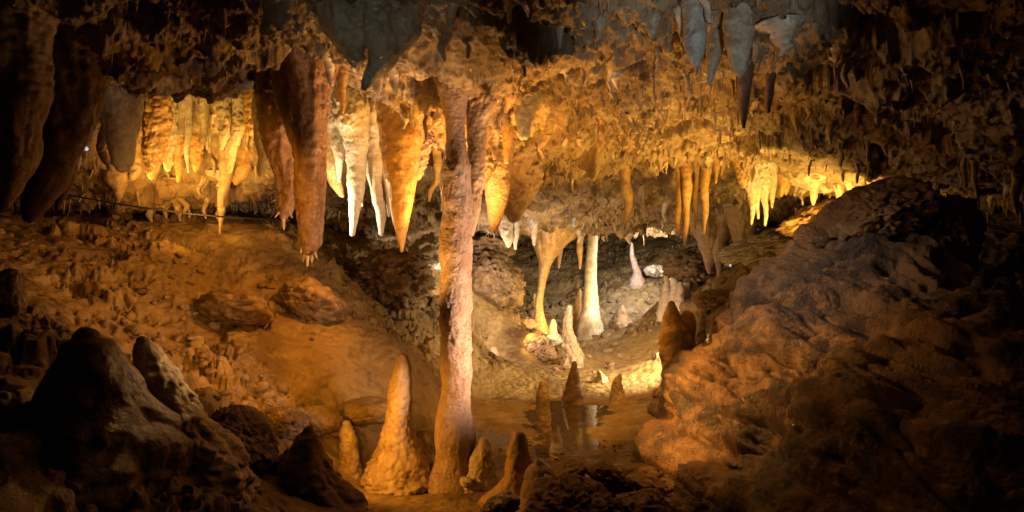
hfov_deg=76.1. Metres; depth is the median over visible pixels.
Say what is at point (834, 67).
soda straw
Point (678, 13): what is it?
soda straw
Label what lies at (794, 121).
soda straw
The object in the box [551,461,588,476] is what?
boulder
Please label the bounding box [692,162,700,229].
stalactite
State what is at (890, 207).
boulder
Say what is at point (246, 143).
soda straw
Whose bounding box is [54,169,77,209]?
stalactite
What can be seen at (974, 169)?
soda straw
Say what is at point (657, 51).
soda straw
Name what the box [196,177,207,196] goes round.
soda straw
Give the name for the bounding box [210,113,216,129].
soda straw
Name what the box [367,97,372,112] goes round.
soda straw
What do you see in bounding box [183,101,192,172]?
stalactite
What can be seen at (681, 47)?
soda straw
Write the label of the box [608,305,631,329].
stalagmite
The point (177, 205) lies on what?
soda straw
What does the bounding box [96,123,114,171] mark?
stalactite
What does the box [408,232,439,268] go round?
boulder
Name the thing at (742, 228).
stalactite
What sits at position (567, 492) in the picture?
boulder
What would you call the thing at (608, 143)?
soda straw
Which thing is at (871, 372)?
flowstone mound
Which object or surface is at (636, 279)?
stalagmite
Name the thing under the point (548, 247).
column
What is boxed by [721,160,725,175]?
stalactite
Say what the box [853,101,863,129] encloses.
soda straw
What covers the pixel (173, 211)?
cable
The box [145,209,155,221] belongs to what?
soda straw
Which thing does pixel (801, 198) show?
soda straw
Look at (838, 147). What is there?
soda straw
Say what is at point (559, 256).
stalactite
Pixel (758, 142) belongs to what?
soda straw
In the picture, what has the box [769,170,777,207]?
stalactite
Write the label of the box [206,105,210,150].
stalactite
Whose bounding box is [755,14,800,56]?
stalactite
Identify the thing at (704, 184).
stalactite
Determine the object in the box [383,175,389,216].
stalactite
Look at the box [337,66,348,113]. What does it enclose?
stalactite
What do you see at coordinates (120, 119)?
stalactite
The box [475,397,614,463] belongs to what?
pool water
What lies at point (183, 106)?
stalactite
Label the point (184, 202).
soda straw
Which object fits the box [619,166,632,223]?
stalactite
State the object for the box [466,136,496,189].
stalactite
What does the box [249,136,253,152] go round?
soda straw
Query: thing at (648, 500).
boulder
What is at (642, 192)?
soda straw
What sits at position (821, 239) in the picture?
boulder
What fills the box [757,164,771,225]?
stalactite
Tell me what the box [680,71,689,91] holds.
soda straw
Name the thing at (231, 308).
boulder
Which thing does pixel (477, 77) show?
stalactite
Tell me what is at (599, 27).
stalactite
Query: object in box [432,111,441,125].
stalactite
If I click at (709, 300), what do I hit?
boulder
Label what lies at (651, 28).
stalactite
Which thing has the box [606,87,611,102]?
soda straw
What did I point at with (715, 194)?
soda straw
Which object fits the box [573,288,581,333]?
stalagmite
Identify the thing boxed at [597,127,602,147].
soda straw
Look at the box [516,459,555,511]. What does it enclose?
stalagmite
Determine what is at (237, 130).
stalactite
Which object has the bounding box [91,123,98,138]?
stalactite
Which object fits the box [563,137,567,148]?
soda straw
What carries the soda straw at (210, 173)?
hanging from the cave ceiling
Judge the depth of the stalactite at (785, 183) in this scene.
6.84 m
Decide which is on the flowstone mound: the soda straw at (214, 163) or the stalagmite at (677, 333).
the stalagmite at (677, 333)
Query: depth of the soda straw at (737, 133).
5.71 m
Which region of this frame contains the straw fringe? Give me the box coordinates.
[10,0,1023,245]
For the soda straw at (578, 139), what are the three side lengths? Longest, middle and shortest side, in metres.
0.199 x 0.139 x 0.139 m
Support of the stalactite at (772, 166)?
hanging from the cave ceiling
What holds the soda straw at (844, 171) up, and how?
hanging from the cave ceiling
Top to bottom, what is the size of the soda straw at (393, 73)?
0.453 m
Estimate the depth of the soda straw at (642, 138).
5.73 m
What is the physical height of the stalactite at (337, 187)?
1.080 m
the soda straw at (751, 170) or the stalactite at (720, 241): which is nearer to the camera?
the soda straw at (751, 170)
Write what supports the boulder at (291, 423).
on the cave floor
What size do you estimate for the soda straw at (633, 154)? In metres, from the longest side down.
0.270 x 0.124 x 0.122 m
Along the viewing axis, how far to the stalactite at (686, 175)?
7.07 m
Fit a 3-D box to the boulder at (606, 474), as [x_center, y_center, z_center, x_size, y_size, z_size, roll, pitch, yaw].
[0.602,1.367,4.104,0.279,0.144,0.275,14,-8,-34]
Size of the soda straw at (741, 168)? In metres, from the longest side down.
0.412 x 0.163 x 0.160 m
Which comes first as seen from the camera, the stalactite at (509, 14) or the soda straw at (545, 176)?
the stalactite at (509, 14)
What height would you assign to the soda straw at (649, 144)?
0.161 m
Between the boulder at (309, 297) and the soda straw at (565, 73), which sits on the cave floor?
the boulder at (309, 297)
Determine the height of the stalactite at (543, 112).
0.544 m
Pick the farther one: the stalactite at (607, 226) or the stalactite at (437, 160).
the stalactite at (607, 226)
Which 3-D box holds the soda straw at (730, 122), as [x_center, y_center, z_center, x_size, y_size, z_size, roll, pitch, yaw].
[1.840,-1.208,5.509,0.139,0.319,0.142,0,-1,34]
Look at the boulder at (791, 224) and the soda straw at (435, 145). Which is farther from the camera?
the boulder at (791, 224)
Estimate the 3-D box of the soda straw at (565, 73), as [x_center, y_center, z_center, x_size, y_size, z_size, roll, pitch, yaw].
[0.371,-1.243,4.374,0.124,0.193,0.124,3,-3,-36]
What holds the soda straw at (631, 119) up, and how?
hanging from the cave ceiling
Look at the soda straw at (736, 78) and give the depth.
4.26 m
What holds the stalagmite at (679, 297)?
on the cave floor
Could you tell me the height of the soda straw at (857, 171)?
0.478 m
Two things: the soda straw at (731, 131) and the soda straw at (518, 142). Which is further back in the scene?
the soda straw at (731, 131)
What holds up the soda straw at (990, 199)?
hanging from the cave ceiling
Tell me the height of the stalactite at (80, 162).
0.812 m
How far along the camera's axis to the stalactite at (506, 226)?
8.53 m
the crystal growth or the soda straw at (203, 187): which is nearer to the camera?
the soda straw at (203, 187)
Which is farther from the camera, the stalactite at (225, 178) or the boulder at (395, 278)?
the boulder at (395, 278)
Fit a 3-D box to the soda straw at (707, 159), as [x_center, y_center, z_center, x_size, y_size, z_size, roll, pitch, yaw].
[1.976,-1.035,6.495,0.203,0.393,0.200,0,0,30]
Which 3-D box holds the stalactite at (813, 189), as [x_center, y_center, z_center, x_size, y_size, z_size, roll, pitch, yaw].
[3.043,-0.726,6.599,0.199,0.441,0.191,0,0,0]
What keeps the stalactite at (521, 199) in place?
hanging from the cave ceiling
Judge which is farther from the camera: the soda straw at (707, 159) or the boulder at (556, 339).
the boulder at (556, 339)
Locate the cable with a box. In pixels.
[68,194,281,221]
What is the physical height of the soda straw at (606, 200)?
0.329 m
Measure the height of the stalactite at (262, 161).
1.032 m
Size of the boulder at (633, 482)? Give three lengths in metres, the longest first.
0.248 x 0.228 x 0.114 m
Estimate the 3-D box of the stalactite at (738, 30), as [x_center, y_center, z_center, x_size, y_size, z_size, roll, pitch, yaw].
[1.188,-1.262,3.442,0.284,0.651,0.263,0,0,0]
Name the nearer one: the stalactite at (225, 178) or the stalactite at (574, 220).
the stalactite at (225, 178)
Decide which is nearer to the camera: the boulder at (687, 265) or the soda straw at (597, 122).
the soda straw at (597, 122)
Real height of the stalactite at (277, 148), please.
1.611 m
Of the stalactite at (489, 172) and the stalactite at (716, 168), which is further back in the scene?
the stalactite at (716, 168)
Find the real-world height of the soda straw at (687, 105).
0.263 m
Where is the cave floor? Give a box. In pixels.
[0,206,1023,511]
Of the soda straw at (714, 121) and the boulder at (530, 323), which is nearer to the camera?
the soda straw at (714, 121)
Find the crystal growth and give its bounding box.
[548,237,693,328]
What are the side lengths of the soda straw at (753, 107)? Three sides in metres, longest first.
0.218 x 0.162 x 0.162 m
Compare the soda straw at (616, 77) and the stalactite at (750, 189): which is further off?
the stalactite at (750, 189)
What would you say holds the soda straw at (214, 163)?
hanging from the cave ceiling
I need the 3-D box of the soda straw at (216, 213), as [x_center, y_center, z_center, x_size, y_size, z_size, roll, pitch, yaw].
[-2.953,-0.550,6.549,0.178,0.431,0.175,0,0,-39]
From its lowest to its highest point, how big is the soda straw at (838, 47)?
0.184 m
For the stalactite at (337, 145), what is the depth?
5.65 m
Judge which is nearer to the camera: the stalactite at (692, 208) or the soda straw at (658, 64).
the soda straw at (658, 64)
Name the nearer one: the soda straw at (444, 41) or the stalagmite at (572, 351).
the soda straw at (444, 41)
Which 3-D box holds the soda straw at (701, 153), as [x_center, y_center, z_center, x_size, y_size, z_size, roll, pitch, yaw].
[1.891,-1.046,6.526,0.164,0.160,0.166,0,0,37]
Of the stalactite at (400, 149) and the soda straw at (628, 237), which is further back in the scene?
the soda straw at (628, 237)
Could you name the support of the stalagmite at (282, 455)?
on the cave floor
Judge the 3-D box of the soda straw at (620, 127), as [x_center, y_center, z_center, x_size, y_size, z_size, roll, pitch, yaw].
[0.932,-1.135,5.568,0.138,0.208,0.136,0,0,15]
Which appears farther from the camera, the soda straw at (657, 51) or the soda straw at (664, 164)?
the soda straw at (664, 164)
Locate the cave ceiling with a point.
(812, 83)
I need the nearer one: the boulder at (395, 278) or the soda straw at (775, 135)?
the soda straw at (775, 135)
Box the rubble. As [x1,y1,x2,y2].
[0,213,782,496]
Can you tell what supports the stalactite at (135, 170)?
hanging from the cave ceiling
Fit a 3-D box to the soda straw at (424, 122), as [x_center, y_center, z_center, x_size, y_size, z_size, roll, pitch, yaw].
[-0.596,-1.071,4.536,0.157,0.540,0.160,1,-1,-2]
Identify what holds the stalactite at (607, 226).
hanging from the cave ceiling
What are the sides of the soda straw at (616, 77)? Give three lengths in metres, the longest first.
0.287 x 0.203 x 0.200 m
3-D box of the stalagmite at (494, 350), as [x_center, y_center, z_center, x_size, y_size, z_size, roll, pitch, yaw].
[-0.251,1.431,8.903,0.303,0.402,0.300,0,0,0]
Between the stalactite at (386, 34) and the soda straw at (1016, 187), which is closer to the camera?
the stalactite at (386, 34)
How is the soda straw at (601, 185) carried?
hanging from the cave ceiling
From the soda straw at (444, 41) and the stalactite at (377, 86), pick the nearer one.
the soda straw at (444, 41)
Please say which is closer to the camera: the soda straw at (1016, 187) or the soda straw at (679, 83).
the soda straw at (679, 83)
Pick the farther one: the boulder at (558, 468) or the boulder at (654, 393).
the boulder at (654, 393)
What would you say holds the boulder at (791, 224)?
on the cave floor
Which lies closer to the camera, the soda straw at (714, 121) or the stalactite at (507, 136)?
the stalactite at (507, 136)
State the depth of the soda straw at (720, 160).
6.74 m
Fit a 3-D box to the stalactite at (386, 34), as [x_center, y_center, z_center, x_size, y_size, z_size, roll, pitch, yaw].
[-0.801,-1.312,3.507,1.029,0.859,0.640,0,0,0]
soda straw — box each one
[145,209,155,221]
[161,177,181,195]
[162,203,171,218]
[166,176,181,214]
[174,194,189,211]
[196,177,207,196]
[200,182,206,192]
[202,181,212,218]
[205,169,218,186]
[208,151,216,175]
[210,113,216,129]
[214,183,218,221]
[241,131,245,147]
[244,135,248,151]
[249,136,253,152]
[323,54,334,86]
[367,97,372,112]
[388,68,398,94]
[400,111,408,128]
[421,81,430,139]
[430,29,451,60]
[433,140,437,150]
[446,2,457,27]
[461,35,470,58]
[468,5,481,27]
[473,76,490,104]
[490,116,499,159]
[510,106,516,132]
[514,132,522,147]
[520,79,527,99]
[521,65,525,76]
[525,0,532,21]
[537,122,551,157]
[542,171,548,185]
[550,171,554,188]
[562,66,572,83]
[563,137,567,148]
[563,165,567,174]
[569,178,573,191]
[571,147,576,158]
[573,98,578,114]
[575,136,585,151]
[576,224,584,242]
[580,67,585,84]
[590,207,593,222]
[594,117,598,131]
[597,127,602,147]
[598,179,603,196]
[598,189,608,206]
[599,125,604,140]
[605,136,612,153]
[606,65,612,90]
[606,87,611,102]
[610,44,618,66]
[611,70,622,89]
[617,122,623,134]
[625,233,634,244]
[628,115,634,125]
[630,151,635,162]
[638,183,645,202]
[639,127,647,158]
[647,130,652,148]
[652,116,656,127]
[654,45,659,59]
[655,62,660,71]
[657,139,664,153]
[661,161,666,172]
[661,201,668,222]
[674,4,682,39]
[677,78,680,89]
[677,78,684,91]
[679,40,684,53]
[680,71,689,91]
[684,97,689,112]
[687,89,693,102]
[692,117,696,133]
[695,147,705,158]
[698,0,711,23]
[705,152,712,170]
[708,106,715,131]
[713,191,720,202]
[717,130,721,144]
[719,157,722,165]
[727,125,733,135]
[728,120,732,130]
[731,193,743,209]
[733,129,741,146]
[734,74,737,89]
[736,107,738,123]
[739,162,743,176]
[746,162,755,182]
[749,100,760,117]
[752,37,759,61]
[756,134,760,149]
[773,132,777,143]
[790,112,798,133]
[800,193,803,204]
[805,107,812,120]
[808,159,811,175]
[825,28,859,67]
[825,118,836,144]
[833,56,838,76]
[835,140,844,166]
[841,59,855,87]
[841,169,846,181]
[845,184,853,189]
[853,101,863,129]
[854,162,859,183]
[860,112,867,135]
[882,141,890,155]
[930,182,941,194]
[958,172,963,185]
[960,157,967,188]
[965,189,979,208]
[970,160,978,198]
[987,195,994,206]
[1000,181,1011,198]
[1009,173,1023,217]
[1018,201,1023,226]
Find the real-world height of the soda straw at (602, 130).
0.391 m
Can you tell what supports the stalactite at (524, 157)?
hanging from the cave ceiling
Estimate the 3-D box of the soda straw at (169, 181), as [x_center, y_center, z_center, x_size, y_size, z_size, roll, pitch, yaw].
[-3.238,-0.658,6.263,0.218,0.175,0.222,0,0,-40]
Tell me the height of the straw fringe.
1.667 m
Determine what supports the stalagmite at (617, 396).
on the cave floor
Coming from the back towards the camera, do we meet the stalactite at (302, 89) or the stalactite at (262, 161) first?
the stalactite at (262, 161)
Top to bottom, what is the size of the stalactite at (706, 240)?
1.291 m
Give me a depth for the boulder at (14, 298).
3.55 m
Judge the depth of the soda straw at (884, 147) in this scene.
5.16 m
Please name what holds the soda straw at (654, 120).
hanging from the cave ceiling
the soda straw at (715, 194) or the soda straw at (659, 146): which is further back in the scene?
the soda straw at (715, 194)
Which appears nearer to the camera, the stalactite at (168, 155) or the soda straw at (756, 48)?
the soda straw at (756, 48)
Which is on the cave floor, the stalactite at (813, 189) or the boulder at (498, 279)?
the boulder at (498, 279)
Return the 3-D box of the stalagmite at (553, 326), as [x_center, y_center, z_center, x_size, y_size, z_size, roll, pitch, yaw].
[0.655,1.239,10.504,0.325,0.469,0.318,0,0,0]
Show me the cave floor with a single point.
(336, 366)
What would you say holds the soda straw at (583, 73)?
hanging from the cave ceiling
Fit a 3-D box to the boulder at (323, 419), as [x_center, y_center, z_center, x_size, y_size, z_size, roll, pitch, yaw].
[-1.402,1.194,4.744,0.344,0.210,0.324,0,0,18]
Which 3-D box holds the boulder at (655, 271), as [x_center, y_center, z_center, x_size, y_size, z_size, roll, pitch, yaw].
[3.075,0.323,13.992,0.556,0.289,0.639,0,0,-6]
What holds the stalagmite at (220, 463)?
on the cave floor
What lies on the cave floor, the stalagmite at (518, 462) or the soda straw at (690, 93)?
the stalagmite at (518, 462)
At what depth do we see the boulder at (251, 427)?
3.67 m
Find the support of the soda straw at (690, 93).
hanging from the cave ceiling
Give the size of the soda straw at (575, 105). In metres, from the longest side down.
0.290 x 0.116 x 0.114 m
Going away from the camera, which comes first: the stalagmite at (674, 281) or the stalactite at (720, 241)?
the stalactite at (720, 241)
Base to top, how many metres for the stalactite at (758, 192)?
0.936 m
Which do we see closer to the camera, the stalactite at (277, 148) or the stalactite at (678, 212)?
the stalactite at (277, 148)
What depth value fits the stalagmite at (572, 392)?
6.79 m
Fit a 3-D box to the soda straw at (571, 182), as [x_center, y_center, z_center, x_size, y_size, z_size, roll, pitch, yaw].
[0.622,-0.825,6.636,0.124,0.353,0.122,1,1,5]
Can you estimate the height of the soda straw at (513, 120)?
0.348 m
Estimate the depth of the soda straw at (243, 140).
5.97 m
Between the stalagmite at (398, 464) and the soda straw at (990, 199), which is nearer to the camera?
the stalagmite at (398, 464)
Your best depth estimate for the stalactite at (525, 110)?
4.65 m
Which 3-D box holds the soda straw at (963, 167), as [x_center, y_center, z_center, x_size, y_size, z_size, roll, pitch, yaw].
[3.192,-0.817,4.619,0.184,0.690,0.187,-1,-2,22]
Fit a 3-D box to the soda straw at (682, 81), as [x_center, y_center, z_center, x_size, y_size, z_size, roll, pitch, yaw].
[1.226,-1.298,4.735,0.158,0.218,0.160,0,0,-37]
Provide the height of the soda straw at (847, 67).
0.453 m
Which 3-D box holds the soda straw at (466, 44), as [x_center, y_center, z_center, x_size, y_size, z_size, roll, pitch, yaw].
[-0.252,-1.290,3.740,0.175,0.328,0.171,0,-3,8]
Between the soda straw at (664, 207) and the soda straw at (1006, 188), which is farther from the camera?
the soda straw at (664, 207)
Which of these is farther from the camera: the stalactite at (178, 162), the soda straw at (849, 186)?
the soda straw at (849, 186)
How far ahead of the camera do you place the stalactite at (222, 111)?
5.56 m
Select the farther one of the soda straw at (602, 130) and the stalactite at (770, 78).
the soda straw at (602, 130)
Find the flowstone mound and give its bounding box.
[630,199,1023,511]
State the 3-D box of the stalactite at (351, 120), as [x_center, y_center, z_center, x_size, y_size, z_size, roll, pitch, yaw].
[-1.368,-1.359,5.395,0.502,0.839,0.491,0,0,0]
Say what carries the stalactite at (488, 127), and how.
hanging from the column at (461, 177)
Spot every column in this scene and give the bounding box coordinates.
[426,79,497,493]
[534,227,576,333]
[575,233,603,340]
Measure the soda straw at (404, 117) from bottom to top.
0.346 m
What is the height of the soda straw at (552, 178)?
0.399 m
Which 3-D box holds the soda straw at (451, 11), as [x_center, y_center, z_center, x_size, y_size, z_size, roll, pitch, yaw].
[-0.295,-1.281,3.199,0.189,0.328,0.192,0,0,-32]
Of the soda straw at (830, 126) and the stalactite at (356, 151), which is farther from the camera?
the stalactite at (356, 151)
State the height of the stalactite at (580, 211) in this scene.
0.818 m
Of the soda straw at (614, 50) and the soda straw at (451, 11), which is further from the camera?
the soda straw at (614, 50)
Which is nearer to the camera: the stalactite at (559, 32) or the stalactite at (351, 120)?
the stalactite at (559, 32)
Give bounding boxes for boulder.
[0,267,28,317]
[194,289,273,327]
[209,404,279,476]
[270,405,309,441]
[280,275,347,322]
[303,405,343,434]
[342,396,386,425]
[351,248,436,309]
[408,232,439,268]
[459,477,472,487]
[471,249,526,307]
[472,236,516,255]
[480,490,520,511]
[509,306,525,314]
[520,316,537,330]
[523,333,549,352]
[524,473,619,511]
[536,344,557,361]
[547,332,562,345]
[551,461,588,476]
[586,461,624,486]
[614,488,672,511]
[624,474,658,491]
[643,264,663,277]
[652,389,657,398]
[662,245,723,287]
[692,288,729,311]
[714,227,793,265]
[775,197,835,236]
[794,232,837,247]
[825,175,946,240]
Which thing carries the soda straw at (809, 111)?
hanging from the cave ceiling
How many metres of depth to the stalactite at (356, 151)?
5.54 m
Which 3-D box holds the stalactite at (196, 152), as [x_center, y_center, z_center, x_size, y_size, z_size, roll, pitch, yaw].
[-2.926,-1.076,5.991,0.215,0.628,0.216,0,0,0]
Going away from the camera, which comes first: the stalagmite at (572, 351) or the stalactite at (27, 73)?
the stalactite at (27, 73)
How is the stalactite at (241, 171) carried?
hanging from the cave ceiling
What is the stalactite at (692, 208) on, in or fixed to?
hanging from the cave ceiling
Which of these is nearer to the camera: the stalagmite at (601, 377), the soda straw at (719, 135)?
the soda straw at (719, 135)
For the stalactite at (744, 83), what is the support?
hanging from the cave ceiling
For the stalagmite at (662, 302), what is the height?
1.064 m
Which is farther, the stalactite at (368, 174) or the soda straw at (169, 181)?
the soda straw at (169, 181)
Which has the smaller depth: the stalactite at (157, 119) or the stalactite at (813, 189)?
the stalactite at (157, 119)
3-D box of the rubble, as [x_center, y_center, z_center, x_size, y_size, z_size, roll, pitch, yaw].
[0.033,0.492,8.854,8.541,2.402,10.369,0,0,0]
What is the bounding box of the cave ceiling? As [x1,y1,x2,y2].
[7,0,1023,241]
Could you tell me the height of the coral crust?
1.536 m
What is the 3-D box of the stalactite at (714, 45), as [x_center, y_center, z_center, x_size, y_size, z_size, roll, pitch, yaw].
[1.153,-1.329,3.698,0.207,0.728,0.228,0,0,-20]
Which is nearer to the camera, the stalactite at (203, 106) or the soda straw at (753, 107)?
the soda straw at (753, 107)
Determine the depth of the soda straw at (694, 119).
5.65 m
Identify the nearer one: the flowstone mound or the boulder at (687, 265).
the flowstone mound
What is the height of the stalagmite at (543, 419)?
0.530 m
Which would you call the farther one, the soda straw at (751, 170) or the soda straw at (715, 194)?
the soda straw at (715, 194)
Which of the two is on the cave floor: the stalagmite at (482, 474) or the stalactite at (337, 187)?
the stalagmite at (482, 474)
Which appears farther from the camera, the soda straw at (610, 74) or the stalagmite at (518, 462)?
the soda straw at (610, 74)
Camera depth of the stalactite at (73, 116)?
3.33 m
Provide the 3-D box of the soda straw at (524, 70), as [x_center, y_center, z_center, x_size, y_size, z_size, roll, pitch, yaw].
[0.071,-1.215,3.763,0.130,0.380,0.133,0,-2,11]
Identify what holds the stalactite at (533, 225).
hanging from the cave ceiling
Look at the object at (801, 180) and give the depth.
6.59 m
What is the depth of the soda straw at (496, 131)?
4.84 m
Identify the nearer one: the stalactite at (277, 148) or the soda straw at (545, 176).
the stalactite at (277, 148)
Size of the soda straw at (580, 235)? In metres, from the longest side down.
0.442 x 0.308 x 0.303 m
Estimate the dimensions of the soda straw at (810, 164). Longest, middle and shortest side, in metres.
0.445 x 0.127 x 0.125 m
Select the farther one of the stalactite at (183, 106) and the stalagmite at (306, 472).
the stalactite at (183, 106)
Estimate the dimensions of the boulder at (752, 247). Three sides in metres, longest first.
1.482 x 1.358 x 0.389 m
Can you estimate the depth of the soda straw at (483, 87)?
4.16 m
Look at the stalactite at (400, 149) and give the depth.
4.80 m
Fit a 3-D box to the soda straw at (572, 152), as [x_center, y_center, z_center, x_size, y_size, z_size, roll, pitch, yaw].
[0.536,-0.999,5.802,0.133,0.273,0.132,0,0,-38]
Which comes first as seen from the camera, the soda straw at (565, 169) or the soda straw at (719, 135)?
the soda straw at (719, 135)
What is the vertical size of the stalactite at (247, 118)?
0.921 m
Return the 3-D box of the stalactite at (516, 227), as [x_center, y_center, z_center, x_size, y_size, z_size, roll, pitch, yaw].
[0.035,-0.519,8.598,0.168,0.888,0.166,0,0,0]
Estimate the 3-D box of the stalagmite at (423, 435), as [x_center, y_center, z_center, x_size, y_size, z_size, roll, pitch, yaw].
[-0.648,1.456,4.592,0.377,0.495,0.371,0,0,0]
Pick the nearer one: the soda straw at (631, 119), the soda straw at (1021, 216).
the soda straw at (631, 119)
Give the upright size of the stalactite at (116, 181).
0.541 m
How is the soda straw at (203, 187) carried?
hanging from the cave ceiling
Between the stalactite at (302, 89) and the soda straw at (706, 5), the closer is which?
the soda straw at (706, 5)
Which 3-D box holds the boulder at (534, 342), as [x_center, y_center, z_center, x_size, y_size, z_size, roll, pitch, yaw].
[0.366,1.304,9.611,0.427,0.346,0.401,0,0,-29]
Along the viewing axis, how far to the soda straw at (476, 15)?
3.17 m
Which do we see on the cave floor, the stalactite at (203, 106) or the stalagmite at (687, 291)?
the stalagmite at (687, 291)
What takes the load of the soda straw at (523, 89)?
hanging from the cave ceiling
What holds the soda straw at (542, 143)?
hanging from the cave ceiling
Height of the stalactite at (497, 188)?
0.894 m
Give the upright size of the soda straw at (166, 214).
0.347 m
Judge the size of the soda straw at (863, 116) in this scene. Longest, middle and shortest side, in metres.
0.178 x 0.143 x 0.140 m
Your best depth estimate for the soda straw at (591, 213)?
9.45 m
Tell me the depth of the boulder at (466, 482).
4.18 m
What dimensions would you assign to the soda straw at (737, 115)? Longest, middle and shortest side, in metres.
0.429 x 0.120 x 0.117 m
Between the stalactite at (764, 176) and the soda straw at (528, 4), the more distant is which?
the stalactite at (764, 176)
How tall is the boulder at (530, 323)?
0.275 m
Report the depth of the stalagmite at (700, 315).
6.24 m
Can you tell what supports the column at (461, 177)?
on the cave floor
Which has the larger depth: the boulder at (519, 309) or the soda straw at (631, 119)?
the boulder at (519, 309)
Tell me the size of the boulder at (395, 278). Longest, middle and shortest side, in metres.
1.133 x 0.993 x 0.735 m
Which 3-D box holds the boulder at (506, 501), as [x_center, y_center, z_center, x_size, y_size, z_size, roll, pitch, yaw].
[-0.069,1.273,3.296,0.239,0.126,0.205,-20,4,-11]
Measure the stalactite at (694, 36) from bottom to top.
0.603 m
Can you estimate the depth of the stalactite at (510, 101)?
4.55 m
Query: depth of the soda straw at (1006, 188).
5.39 m
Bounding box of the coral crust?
[14,0,1023,240]
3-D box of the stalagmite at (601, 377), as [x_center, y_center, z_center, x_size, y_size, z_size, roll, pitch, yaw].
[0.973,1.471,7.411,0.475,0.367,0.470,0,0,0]
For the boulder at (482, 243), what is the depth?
10.15 m
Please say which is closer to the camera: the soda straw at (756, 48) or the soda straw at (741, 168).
the soda straw at (756, 48)
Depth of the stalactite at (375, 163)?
5.55 m
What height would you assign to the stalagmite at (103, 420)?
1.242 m
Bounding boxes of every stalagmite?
[12,327,198,511]
[132,336,260,501]
[272,426,371,511]
[278,447,289,465]
[339,420,363,480]
[358,352,431,495]
[417,428,434,467]
[463,437,500,492]
[478,431,531,507]
[490,347,499,355]
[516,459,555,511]
[530,293,535,317]
[535,380,551,431]
[549,319,557,333]
[560,304,584,367]
[561,361,583,402]
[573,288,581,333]
[592,370,607,383]
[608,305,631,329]
[608,373,629,404]
[628,242,644,288]
[655,275,670,321]
[655,300,695,406]
[666,277,678,305]
[674,281,684,311]
[683,282,690,298]
[694,309,707,345]
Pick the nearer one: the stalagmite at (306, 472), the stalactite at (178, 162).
the stalagmite at (306, 472)
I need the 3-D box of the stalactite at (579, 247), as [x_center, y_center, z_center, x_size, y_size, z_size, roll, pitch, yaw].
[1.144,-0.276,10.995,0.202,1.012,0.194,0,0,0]
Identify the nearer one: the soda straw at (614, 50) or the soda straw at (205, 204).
the soda straw at (614, 50)
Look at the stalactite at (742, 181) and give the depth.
6.86 m
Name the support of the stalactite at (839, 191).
hanging from the cave ceiling
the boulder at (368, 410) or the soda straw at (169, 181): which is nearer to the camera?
the boulder at (368, 410)
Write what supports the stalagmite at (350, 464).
on the cave floor
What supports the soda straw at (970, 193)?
hanging from the cave ceiling
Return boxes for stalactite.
[0,0,59,209]
[20,30,107,222]
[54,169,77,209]
[78,155,82,168]
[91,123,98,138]
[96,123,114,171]
[99,86,144,172]
[103,169,127,201]
[128,126,142,180]
[141,93,173,179]
[163,96,178,171]
[173,134,183,182]
[177,94,191,137]
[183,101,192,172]
[183,133,203,172]
[197,96,209,149]
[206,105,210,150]
[212,97,231,150]
[217,139,231,233]
[224,93,244,173]
[232,147,251,184]
[242,89,252,136]
[251,68,294,229]
[251,88,267,176]
[270,47,340,266]
[313,0,424,90]
[326,129,344,197]
[328,101,344,182]
[330,80,371,141]
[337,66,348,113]
[343,119,368,235]
[366,161,371,195]
[367,106,385,235]
[372,78,381,94]
[375,99,424,251]
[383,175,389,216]
[417,132,433,180]
[428,147,441,201]
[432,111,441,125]
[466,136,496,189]
[474,73,479,84]
[484,137,514,232]
[486,126,489,147]
[499,214,513,247]
[502,126,513,164]
[504,93,517,113]
[504,158,543,222]
[507,7,511,23]
[510,141,537,187]
[513,90,542,140]
[513,221,519,249]
[527,217,538,245]
[535,105,551,121]
[549,203,598,227]
[554,24,564,48]
[557,249,562,268]
[571,216,576,226]
[576,234,583,268]
[593,11,606,39]
[599,224,611,227]
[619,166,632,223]
[644,9,660,39]
[674,168,682,236]
[679,0,706,69]
[680,162,692,245]
[689,203,730,273]
[691,164,694,212]
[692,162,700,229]
[700,168,710,233]
[706,28,723,84]
[713,160,719,183]
[713,204,727,276]
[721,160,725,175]
[722,2,755,77]
[723,202,757,242]
[732,158,748,188]
[737,64,754,128]
[745,166,758,224]
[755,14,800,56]
[756,178,760,218]
[757,161,776,171]
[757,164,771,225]
[765,72,776,113]
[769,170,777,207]
[776,167,790,196]
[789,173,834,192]
[807,182,819,205]
[833,184,844,197]
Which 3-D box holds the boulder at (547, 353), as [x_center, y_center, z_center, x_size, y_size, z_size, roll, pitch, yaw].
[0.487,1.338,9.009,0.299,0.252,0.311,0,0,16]
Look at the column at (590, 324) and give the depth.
11.70 m
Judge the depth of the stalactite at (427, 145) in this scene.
4.95 m
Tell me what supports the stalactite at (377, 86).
hanging from the cave ceiling
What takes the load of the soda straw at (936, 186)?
hanging from the cave ceiling
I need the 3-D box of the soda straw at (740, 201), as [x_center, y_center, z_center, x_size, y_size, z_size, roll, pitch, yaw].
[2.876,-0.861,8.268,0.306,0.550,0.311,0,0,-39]
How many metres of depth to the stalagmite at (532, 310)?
10.76 m
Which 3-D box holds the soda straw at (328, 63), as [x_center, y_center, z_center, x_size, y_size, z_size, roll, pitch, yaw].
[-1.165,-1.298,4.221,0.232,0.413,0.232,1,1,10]
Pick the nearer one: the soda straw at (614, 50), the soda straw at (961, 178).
the soda straw at (614, 50)

